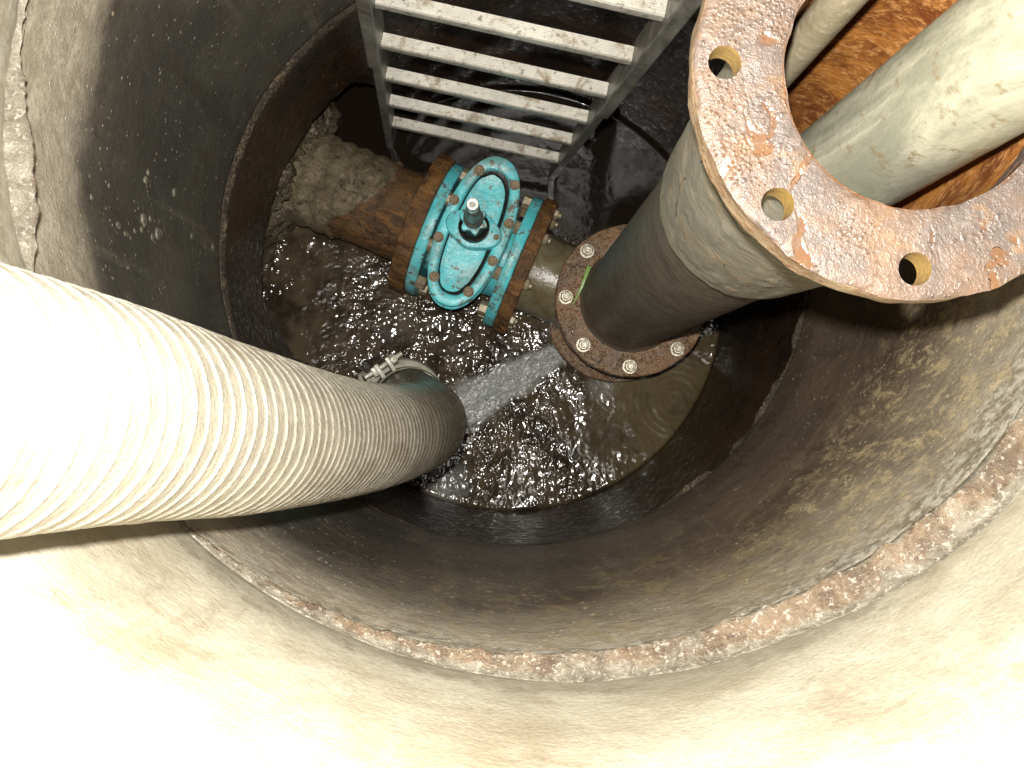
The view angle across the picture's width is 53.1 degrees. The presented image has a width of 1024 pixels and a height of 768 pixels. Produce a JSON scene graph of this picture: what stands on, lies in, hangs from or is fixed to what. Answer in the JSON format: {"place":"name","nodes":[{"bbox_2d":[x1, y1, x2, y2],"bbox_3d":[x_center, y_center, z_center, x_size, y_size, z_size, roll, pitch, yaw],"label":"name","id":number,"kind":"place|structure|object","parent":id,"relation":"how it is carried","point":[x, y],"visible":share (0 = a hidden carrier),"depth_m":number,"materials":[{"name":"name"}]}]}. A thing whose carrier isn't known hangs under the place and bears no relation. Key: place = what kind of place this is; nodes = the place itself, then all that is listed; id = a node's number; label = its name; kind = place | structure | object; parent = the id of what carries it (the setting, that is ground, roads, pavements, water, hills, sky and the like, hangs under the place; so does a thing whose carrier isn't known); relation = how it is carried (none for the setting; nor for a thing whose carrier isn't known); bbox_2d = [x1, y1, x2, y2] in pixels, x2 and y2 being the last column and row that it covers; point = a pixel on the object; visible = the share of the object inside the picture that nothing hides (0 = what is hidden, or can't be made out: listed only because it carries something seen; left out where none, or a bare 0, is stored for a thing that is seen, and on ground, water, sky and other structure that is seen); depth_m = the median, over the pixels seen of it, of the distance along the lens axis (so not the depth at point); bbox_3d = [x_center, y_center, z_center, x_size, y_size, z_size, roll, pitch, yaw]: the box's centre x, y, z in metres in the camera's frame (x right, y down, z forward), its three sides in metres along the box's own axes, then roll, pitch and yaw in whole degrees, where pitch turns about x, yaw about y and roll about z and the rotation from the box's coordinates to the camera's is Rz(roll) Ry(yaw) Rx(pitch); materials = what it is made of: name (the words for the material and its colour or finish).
{"place":"outdoors","nodes":[
{"label":"outdoors","id":0,"kind":"place"},
{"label":"soil","id":1,"kind":"structure","parent":0,"visible":0},
{"bbox_2d":[219,0,809,545],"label":"concrete ring","id":2,"kind":"object","parent":1,"relation":"on","point":[315,76],"visible":0.45,"depth_m":2.13,"materials":[{"name":"grey concrete"}]},
{"bbox_2d":[282,129,455,293],"bbox_3d":[-0.473,-0.492,2.476,0.596,0.350,0.345,22,88,-1],"label":"inlet pipe","id":3,"kind":"object","parent":2,"relation":"attached to","point":[364,198],"visible":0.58,"depth_m":2.37,"materials":[{"name":"brown metal"}]},
{"bbox_2d":[404,156,561,329],"bbox_3d":[-0.080,-0.336,2.326,0.321,0.643,0.363,22,88,-1],"label":"gate valve","id":4,"kind":"object","parent":3,"relation":"attached to","point":[472,239],"visible":0.97,"depth_m":2.29,"materials":[{"name":"teal paint"}]},
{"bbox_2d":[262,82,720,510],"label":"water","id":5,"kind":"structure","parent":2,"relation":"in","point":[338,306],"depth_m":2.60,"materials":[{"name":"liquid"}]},
{"bbox_2d":[0,262,466,539],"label":"suction hose","id":6,"kind":"object","parent":5,"relation":"on","point":[115,411],"visible":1,"depth_m":0.64,"materials":[{"name":"plastic"}]},
{"bbox_2d":[445,343,561,437],"bbox_3d":[-0.011,-0.014,2.571,0.292,0.041,0.202,-28,89,-2],"label":"water spray","id":7,"kind":"object","parent":5,"relation":"on","point":[489,396],"visible":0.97,"depth_m":2.57,"materials":[{"name":"liquid"}]},
{"bbox_2d":[355,0,701,180],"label":"ladder","id":8,"kind":"object","parent":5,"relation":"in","point":[659,32],"visible":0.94,"depth_m":1.78,"materials":[{"name":"metal"}]},
{"bbox_2d":[492,198,643,381],"bbox_3d":[0.218,-0.202,2.512,0.440,0.444,0.357,22,88,-1],"label":"pipe tee","id":9,"kind":"object","parent":5,"relation":"in","point":[539,265],"visible":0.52,"depth_m":2.39,"materials":[{"name":"brown metal"}]},
{"bbox_2d":[555,0,1023,376],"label":"riser pipe","id":10,"kind":"object","parent":9,"relation":"on","point":[749,199],"visible":0.89,"depth_m":0.78,"materials":[{"name":"metal"}]},
{"bbox_2d":[571,265,590,306],"bbox_3d":[0.153,-0.215,2.261,0.009,0.004,0.099,22,88,-1],"label":"grass blade","id":11,"kind":"object","parent":10,"relation":"on","point":[585,277],"depth_m":2.26,"materials":[{"name":"green plant"}]},
{"bbox_2d":[784,0,868,87],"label":"conduit pipe","id":12,"kind":"object","parent":10,"relation":"attached to","point":[819,26],"visible":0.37,"depth_m":0.86,"materials":[{"name":"beige plastic"}]},
{"bbox_2d":[800,0,1023,205],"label":"plastic pipe","id":13,"kind":"object","parent":10,"relation":"attached to","point":[939,97],"visible":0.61,"depth_m":0.75,"materials":[{"name":"plastic"}]},
{"bbox_2d":[20,0,1023,653],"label":"concrete ring","id":14,"kind":"object","parent":2,"relation":"on","point":[878,424],"visible":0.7,"depth_m":1.31,"materials":[{"name":"grey concrete"}]},
{"bbox_2d":[0,0,1023,767],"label":"concrete ring","id":15,"kind":"object","parent":14,"relation":"on","point":[166,644],"visible":0.85,"depth_m":0.79,"materials":[{"name":"beige concrete"}]}
]}

